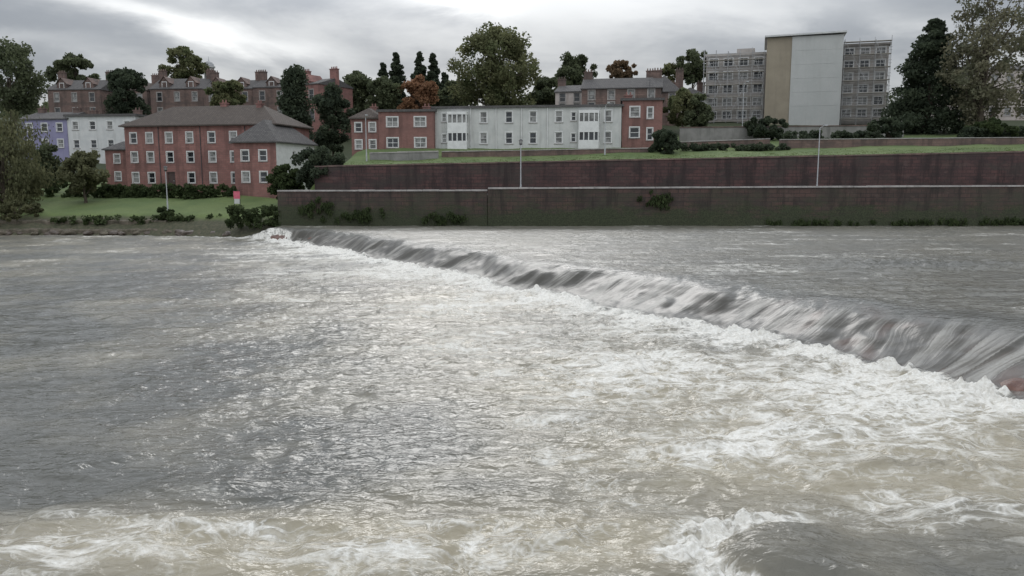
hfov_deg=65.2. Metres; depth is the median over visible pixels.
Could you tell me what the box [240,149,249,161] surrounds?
window
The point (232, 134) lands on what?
window
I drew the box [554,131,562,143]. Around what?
window
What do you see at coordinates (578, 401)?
river
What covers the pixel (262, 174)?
window
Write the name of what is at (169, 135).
window
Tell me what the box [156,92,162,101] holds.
window
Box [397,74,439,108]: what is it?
orange tree
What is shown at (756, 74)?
window
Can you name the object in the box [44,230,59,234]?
bank rock
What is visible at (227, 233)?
bank rock
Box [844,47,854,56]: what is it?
window
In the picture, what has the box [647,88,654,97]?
window
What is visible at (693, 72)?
leafy tree
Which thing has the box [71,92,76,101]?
window
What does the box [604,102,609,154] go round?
street lamp
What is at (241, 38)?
sky
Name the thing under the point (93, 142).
window
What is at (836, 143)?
roadside wall
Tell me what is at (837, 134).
hedge
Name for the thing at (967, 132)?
hedge
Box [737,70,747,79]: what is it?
window
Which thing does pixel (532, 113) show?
window
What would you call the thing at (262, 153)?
window
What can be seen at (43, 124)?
window
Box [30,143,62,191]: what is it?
leafy tree
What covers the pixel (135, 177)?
window
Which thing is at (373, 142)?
window
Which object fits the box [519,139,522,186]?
street lamp
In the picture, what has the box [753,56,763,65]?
window
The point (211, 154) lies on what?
window
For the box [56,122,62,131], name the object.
window
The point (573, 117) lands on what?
window
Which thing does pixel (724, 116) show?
window
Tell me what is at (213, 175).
window
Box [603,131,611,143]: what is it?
window
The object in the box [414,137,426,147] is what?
window
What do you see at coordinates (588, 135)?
bay window
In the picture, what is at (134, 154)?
window
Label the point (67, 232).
bank rock
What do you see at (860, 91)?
window
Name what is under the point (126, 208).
ground
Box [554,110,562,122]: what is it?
window
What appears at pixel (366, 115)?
street lamp
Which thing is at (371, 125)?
window
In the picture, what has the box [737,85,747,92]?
window
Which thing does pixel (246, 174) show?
window
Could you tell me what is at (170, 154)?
window
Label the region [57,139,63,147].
window
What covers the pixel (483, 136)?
window
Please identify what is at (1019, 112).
tree
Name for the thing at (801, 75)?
apartment block
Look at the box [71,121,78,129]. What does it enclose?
window
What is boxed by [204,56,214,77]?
turret
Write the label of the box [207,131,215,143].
window
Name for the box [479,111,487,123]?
window
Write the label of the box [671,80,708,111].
slate roof house
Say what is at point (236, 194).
notice board
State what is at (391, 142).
window
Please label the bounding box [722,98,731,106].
window
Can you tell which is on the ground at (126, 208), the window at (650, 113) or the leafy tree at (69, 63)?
the leafy tree at (69, 63)
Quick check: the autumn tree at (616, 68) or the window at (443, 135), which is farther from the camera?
the autumn tree at (616, 68)
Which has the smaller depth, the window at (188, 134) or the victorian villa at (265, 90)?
the window at (188, 134)
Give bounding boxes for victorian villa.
[46,70,112,113]
[130,73,158,114]
[149,68,214,113]
[202,70,262,105]
[252,70,282,112]
[301,66,353,140]
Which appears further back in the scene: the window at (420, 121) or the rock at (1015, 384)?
the window at (420, 121)
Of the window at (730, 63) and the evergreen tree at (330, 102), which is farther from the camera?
the window at (730, 63)
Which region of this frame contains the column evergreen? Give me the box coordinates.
[275,64,316,140]
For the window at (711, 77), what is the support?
in the apartment block
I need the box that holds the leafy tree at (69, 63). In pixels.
[44,52,99,82]
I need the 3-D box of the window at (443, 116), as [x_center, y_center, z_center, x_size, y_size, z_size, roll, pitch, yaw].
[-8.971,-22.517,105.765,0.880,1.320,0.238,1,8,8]
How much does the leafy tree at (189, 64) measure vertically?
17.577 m
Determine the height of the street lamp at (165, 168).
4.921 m
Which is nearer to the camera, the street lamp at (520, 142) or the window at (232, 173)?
the street lamp at (520, 142)
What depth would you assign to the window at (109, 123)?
127.69 m
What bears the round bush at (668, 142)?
on the ground at (126, 208)
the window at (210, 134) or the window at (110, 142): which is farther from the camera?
the window at (110, 142)
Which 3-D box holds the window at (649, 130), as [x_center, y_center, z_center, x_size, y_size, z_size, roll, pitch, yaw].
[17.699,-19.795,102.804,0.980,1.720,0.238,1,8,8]
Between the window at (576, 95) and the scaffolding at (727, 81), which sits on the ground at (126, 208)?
the scaffolding at (727, 81)
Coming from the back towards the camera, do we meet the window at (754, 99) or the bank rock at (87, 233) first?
the window at (754, 99)
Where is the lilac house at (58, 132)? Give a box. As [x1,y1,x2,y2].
[19,105,86,161]
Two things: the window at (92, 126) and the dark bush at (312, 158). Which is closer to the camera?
the dark bush at (312, 158)
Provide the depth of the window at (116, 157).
110.39 m
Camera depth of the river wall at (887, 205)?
79.82 m
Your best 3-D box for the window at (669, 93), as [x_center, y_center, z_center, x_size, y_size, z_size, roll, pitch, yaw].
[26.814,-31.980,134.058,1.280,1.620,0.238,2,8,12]
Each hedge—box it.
[25,181,90,197]
[47,213,221,224]
[90,182,236,199]
[224,204,280,229]
[680,141,790,150]
[783,129,883,138]
[957,126,1023,136]
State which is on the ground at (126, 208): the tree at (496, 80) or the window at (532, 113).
the tree at (496, 80)
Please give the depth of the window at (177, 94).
165.64 m
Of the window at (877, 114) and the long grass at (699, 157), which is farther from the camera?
the window at (877, 114)
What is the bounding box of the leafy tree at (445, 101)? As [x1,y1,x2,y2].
[429,79,477,105]
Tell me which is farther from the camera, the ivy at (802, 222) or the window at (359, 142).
the window at (359, 142)
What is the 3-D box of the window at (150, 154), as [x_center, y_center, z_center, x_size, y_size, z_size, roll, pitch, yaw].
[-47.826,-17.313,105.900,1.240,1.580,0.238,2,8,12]
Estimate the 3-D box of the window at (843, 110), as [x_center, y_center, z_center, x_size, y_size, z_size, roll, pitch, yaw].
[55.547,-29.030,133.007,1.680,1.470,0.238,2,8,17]
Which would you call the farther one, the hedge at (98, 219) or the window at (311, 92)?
the window at (311, 92)
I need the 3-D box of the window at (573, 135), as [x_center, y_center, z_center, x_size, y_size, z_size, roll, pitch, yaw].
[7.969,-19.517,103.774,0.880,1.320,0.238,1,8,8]
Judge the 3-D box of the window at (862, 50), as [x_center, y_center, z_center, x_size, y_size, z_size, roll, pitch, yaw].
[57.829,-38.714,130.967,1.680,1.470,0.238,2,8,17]
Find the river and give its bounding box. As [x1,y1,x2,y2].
[0,225,1023,575]
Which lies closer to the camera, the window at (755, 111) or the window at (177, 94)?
the window at (755, 111)
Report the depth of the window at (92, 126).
128.12 m
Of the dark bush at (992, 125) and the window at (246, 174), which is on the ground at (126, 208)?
the dark bush at (992, 125)
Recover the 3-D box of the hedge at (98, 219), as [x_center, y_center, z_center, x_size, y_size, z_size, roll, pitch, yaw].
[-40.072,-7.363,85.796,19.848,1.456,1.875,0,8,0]
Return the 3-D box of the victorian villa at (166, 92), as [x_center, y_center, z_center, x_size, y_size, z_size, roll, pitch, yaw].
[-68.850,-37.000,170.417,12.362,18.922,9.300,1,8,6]
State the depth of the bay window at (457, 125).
104.88 m
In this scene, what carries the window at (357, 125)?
in the brick house at (358, 133)
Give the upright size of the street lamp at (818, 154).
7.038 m
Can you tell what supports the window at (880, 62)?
in the apartment block
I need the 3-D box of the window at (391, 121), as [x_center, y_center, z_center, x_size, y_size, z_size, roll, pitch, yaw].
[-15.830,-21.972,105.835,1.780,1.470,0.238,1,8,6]
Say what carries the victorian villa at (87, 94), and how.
on the ground at (126, 208)
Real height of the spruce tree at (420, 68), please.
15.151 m
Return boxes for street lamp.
[164,166,168,208]
[365,114,367,160]
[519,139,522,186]
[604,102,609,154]
[742,81,748,125]
[816,124,827,185]
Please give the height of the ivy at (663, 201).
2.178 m
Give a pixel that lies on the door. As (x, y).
(170, 175)
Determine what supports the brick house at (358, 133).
on the ground at (126, 208)
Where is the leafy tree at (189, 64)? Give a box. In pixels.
[157,46,208,78]
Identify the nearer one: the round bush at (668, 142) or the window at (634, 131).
the round bush at (668, 142)
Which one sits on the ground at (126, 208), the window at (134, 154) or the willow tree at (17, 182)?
the willow tree at (17, 182)
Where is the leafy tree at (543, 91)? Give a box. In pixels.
[528,76,557,104]
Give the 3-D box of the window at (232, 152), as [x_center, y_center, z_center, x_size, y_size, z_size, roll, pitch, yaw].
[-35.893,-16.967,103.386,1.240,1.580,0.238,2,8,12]
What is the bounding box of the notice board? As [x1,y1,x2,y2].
[233,190,240,204]
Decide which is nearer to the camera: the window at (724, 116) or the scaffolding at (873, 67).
the scaffolding at (873, 67)
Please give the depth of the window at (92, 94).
167.18 m
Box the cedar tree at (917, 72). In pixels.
[879,17,972,134]
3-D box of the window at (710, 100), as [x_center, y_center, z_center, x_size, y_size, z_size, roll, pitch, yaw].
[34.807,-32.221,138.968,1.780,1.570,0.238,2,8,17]
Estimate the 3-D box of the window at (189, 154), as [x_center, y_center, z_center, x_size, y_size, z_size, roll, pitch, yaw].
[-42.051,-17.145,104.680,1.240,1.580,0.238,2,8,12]
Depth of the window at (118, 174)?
110.69 m
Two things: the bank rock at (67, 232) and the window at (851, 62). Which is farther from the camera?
the window at (851, 62)
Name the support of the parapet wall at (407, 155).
on the ground at (126, 208)
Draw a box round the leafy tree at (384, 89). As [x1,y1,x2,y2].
[364,76,405,109]
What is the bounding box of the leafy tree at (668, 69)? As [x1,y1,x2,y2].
[661,62,684,81]
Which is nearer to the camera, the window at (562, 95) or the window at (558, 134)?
the window at (558, 134)
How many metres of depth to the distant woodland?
211.06 m
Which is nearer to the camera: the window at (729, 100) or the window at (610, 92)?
the window at (610, 92)
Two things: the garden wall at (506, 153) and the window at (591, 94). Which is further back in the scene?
the window at (591, 94)
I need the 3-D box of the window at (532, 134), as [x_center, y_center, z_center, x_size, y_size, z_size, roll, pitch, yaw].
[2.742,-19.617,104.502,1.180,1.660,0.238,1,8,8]
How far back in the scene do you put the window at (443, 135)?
106.17 m
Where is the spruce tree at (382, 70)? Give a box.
[377,62,388,97]
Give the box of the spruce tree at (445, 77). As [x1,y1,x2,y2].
[438,72,450,99]
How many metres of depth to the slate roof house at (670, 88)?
134.76 m
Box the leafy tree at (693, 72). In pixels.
[675,48,706,88]
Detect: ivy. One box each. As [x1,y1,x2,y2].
[298,196,334,222]
[334,207,384,224]
[421,211,467,225]
[637,189,674,210]
[765,217,859,225]
[870,217,967,225]
[979,216,1023,225]
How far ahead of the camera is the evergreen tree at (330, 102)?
114.81 m
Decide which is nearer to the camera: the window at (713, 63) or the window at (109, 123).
the window at (109, 123)
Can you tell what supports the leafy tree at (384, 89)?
on the ground at (126, 208)
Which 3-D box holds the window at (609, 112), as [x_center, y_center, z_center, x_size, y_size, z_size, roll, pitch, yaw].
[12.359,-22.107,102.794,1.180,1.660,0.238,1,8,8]
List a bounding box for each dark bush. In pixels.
[265,163,304,199]
[290,145,345,189]
[743,116,788,139]
[866,116,913,137]
[957,117,1019,136]
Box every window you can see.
[41,123,47,131]
[53,92,59,101]
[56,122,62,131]
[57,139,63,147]
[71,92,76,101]
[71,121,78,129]
[73,139,80,148]
[89,92,94,101]
[89,121,95,129]
[90,139,97,148]
[106,120,113,129]
[107,139,113,146]
[113,154,120,163]
[114,171,121,181]
[129,132,137,143]
[130,151,138,162]
[132,172,139,183]
[145,132,153,143]
[146,151,154,162]
[147,172,155,183]
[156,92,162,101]
[165,132,172,143]
[166,151,174,162]
[174,92,179,101]
[185,131,193,143]
[186,151,194,162]
[187,172,195,183]
[191,91,197,100]
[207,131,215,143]
[208,151,216,162]
[209,172,217,183]
[229,131,236,140]
[230,150,233,162]
[231,172,234,183]
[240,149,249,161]
[241,171,250,182]
[242,91,248,101]
[258,149,267,161]
[259,90,265,100]
[259,171,267,182]
[308,89,313,99]
[354,122,362,132]
[354,139,362,149]
[368,122,376,132]
[369,139,376,148]
[386,116,398,127]
[386,137,398,147]
[414,116,425,126]
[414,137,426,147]
[441,113,446,122]
[441,133,446,142]
[447,112,467,148]
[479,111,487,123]
[479,132,487,144]
[505,110,512,122]
[505,131,512,143]
[528,110,537,122]
[529,131,536,143]
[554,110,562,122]
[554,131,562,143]
[559,92,565,102]
[570,111,576,121]
[570,132,576,142]
[573,92,580,101]
[578,110,598,148]
[587,90,595,100]
[603,109,612,122]
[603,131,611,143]
[607,89,614,99]
[627,89,634,97]
[628,126,639,138]
[629,106,640,117]
[646,127,652,140]
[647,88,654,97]
[647,106,653,118]
[668,92,675,98]
[708,58,718,67]
[708,71,717,80]
[708,86,717,93]
[708,98,717,106]
[721,111,731,119]
[722,85,732,93]
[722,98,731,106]
[723,57,733,66]
[723,71,732,80]
[736,97,746,106]
[736,110,746,119]
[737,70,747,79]
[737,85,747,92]
[738,57,748,66]
[751,110,761,118]
[752,84,762,92]
[752,97,761,105]
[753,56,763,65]
[753,70,763,78]
[841,97,851,105]
[841,109,851,117]
[842,84,852,92]
[843,60,853,67]
[843,72,853,80]
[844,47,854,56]
[856,108,866,117]
[857,96,867,104]
[858,84,868,92]
[859,59,869,68]
[859,71,868,79]
[860,47,870,55]
[872,108,882,116]
[873,83,884,91]
[873,96,883,104]
[874,71,884,78]
[875,58,885,67]
[876,46,886,55]
[991,74,998,82]
[1003,107,1011,115]
[1006,74,1013,82]
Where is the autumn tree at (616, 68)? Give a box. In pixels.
[605,60,637,77]
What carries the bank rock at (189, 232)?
on the ground at (126, 208)
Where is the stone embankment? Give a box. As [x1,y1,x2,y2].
[0,219,168,233]
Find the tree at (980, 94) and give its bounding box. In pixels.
[934,0,1023,126]
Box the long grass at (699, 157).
[344,147,1014,164]
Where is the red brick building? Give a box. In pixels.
[118,100,317,198]
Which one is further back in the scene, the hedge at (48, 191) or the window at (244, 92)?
the window at (244, 92)
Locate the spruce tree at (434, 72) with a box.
[425,53,440,105]
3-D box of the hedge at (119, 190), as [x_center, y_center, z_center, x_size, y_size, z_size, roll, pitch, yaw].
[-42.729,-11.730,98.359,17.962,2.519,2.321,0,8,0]
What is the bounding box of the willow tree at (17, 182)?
[0,108,63,207]
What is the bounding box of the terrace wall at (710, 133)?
[679,125,903,140]
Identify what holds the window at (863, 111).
in the apartment block
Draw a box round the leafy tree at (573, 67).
[554,51,597,85]
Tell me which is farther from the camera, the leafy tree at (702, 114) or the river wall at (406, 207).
the leafy tree at (702, 114)
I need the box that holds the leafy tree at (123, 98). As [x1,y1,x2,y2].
[103,67,151,114]
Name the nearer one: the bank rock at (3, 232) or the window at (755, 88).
the bank rock at (3, 232)
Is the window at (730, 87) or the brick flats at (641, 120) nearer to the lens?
the brick flats at (641, 120)
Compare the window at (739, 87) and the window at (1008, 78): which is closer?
the window at (739, 87)
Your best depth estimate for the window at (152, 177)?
106.32 m
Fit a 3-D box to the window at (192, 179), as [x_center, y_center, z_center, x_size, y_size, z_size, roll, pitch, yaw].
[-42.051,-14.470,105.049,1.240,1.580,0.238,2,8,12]
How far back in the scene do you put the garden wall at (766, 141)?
101.41 m
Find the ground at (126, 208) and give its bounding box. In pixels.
[0,114,1023,236]
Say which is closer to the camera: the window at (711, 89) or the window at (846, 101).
the window at (846, 101)
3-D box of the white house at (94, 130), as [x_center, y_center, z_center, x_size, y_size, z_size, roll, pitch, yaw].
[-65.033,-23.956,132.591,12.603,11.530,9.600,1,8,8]
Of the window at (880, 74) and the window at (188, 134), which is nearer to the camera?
the window at (188, 134)
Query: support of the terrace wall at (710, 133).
on the ground at (126, 208)
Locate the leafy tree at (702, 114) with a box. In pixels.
[683,92,714,126]
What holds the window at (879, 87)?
in the apartment block
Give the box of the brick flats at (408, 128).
[376,103,436,148]
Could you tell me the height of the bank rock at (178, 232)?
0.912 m
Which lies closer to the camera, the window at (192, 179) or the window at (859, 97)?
the window at (192, 179)
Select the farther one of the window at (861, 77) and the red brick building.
the window at (861, 77)
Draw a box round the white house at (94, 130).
[63,108,147,163]
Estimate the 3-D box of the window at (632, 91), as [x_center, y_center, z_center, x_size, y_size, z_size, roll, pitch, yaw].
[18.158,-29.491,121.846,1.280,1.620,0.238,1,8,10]
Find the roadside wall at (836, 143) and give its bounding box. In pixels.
[779,137,1023,148]
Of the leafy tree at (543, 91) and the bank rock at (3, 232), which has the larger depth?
the leafy tree at (543, 91)
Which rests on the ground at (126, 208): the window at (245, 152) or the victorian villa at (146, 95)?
the victorian villa at (146, 95)
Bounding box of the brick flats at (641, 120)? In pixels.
[620,85,664,147]
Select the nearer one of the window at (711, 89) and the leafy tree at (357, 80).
the window at (711, 89)
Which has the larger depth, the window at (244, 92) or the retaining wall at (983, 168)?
the window at (244, 92)
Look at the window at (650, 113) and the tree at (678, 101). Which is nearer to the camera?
the window at (650, 113)
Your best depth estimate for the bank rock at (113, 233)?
83.86 m
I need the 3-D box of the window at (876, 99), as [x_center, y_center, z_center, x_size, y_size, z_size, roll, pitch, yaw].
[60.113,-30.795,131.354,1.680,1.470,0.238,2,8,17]
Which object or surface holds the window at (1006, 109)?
in the slate roof house at (1005, 116)
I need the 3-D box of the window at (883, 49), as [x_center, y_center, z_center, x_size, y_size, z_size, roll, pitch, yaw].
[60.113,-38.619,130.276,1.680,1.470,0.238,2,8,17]
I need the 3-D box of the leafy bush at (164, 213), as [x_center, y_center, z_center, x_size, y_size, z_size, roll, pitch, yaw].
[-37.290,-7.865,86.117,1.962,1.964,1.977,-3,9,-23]
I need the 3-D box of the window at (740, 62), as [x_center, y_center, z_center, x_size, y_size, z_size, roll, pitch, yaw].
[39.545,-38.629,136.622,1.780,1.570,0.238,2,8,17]
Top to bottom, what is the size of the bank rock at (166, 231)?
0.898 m
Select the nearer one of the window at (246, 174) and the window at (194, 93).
the window at (246, 174)
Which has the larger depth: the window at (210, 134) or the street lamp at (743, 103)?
the street lamp at (743, 103)
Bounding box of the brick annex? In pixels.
[101,141,127,185]
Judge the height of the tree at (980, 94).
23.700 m
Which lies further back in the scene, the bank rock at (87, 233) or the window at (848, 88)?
the window at (848, 88)
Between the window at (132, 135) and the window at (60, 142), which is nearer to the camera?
the window at (132, 135)
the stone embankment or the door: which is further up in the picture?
the door
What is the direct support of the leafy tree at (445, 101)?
on the ground at (126, 208)
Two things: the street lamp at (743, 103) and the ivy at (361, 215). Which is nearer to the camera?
the ivy at (361, 215)
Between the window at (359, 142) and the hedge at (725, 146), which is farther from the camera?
the window at (359, 142)
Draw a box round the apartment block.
[705,30,891,124]
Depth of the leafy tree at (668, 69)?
182.31 m
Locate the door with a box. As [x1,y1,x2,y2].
[167,172,175,183]
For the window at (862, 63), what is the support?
in the apartment block
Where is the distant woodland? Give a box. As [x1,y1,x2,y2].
[0,93,921,117]
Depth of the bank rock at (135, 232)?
84.00 m
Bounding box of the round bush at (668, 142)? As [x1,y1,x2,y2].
[647,128,681,153]
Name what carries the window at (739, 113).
in the apartment block
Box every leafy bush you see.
[0,199,43,221]
[156,206,174,219]
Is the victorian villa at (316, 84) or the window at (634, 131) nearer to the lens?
the window at (634, 131)
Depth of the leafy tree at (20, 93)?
145.45 m
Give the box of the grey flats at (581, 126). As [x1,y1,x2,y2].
[431,104,623,148]
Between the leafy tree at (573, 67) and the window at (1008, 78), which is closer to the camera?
the window at (1008, 78)
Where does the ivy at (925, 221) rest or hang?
attached to the river wall at (887, 205)
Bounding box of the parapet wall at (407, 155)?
[370,151,438,160]
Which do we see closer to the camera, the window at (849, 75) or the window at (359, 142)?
the window at (359, 142)
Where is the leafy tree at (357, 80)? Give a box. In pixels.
[342,70,374,113]
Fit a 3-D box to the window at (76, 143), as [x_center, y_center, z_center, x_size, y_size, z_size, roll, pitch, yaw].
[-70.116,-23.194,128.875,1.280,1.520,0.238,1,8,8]
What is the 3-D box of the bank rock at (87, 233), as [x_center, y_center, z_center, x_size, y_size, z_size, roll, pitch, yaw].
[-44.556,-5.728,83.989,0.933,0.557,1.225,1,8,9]
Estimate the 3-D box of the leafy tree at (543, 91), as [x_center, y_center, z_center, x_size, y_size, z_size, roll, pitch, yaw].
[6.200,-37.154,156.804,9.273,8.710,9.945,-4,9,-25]
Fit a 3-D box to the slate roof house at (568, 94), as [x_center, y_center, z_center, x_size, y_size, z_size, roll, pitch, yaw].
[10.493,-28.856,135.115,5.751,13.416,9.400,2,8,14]
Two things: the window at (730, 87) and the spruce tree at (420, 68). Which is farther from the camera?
the spruce tree at (420, 68)
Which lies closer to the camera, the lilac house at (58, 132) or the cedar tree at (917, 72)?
the cedar tree at (917, 72)
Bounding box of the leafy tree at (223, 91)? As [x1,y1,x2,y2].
[204,79,246,105]
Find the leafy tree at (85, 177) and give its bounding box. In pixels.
[56,149,110,202]
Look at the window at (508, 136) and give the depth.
105.01 m
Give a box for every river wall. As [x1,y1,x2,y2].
[277,189,487,225]
[488,185,1023,225]
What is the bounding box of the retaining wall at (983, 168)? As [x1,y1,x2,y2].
[314,151,1023,190]
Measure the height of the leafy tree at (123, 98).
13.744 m
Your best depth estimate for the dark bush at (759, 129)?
109.28 m
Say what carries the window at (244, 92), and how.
in the victorian villa at (248, 84)
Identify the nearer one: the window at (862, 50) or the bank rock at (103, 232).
the bank rock at (103, 232)
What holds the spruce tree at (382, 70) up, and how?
on the ground at (126, 208)
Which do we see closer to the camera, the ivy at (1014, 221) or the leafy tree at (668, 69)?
the ivy at (1014, 221)
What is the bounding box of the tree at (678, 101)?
[663,87,696,126]
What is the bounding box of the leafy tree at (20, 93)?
[0,36,52,139]
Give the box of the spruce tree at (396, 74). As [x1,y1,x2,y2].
[388,52,406,108]
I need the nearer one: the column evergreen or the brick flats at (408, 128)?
the brick flats at (408, 128)
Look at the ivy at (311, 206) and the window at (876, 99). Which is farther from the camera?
the window at (876, 99)
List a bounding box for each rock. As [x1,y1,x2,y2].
[0,230,7,235]
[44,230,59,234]
[60,229,76,234]
[83,231,92,235]
[99,230,108,235]
[108,230,117,235]
[131,231,140,234]
[162,230,172,233]
[174,229,184,235]
[181,230,193,234]
[222,231,230,235]
[1000,378,1023,391]
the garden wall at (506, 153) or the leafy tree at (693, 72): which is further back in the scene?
the leafy tree at (693, 72)
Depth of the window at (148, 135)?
105.62 m
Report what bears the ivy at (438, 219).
attached to the river wall at (406, 207)
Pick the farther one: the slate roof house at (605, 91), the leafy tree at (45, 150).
the slate roof house at (605, 91)
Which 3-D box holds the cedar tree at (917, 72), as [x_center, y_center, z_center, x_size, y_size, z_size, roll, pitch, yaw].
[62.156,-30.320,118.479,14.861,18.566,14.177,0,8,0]
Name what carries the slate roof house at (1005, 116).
on the ground at (126, 208)
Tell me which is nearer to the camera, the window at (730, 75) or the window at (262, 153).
the window at (262, 153)
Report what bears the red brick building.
on the ground at (126, 208)
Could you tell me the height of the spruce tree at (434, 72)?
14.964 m
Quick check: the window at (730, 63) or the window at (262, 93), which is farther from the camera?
the window at (262, 93)
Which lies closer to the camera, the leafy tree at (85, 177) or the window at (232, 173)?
the leafy tree at (85, 177)
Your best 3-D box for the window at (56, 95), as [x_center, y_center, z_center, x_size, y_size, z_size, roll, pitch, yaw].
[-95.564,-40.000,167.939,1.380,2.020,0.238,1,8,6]
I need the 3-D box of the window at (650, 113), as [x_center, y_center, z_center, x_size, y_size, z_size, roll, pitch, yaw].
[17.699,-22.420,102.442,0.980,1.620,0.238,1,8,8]
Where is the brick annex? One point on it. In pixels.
(115, 159)
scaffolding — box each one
[702,47,764,122]
[840,35,892,124]
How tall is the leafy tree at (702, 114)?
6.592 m
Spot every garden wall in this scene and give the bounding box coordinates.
[442,147,648,156]
[680,138,769,147]
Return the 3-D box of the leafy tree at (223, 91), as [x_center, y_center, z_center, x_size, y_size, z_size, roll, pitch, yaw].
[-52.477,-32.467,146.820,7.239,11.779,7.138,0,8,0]
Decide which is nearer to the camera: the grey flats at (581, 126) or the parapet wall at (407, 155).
the parapet wall at (407, 155)
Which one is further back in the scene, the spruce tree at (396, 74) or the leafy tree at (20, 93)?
the spruce tree at (396, 74)
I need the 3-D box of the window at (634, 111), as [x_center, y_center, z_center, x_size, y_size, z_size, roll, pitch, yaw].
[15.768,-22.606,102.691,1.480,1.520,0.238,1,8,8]
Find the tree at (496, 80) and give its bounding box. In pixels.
[446,21,541,105]
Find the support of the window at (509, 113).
in the grey flats at (581, 126)
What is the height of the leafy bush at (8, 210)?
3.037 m
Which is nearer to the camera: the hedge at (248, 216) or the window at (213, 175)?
the hedge at (248, 216)
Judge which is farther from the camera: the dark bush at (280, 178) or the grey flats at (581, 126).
the grey flats at (581, 126)
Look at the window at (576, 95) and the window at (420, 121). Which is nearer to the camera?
the window at (420, 121)
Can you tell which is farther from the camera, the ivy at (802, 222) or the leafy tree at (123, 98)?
the leafy tree at (123, 98)
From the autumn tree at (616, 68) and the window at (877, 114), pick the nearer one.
the window at (877, 114)
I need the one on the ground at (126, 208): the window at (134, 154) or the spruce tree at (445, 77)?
the spruce tree at (445, 77)
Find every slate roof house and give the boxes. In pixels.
[554,77,583,104]
[580,68,662,103]
[646,67,683,125]
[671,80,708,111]
[931,65,1023,120]
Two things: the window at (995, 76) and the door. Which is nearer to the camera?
the door
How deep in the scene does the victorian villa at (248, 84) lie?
164.11 m
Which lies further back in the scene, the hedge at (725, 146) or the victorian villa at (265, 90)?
the victorian villa at (265, 90)
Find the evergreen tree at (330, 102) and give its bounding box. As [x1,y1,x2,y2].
[310,82,355,155]
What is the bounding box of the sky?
[0,0,1023,105]
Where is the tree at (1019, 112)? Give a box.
[995,11,1023,118]
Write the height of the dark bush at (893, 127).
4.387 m
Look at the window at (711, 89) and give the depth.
138.74 m
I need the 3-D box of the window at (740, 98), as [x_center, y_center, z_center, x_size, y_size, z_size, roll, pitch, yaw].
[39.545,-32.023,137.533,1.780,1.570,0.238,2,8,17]
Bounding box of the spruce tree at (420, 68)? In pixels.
[410,51,426,100]
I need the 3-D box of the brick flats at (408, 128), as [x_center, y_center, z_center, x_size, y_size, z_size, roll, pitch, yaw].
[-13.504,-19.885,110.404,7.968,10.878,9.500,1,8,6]
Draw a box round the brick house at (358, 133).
[348,104,378,155]

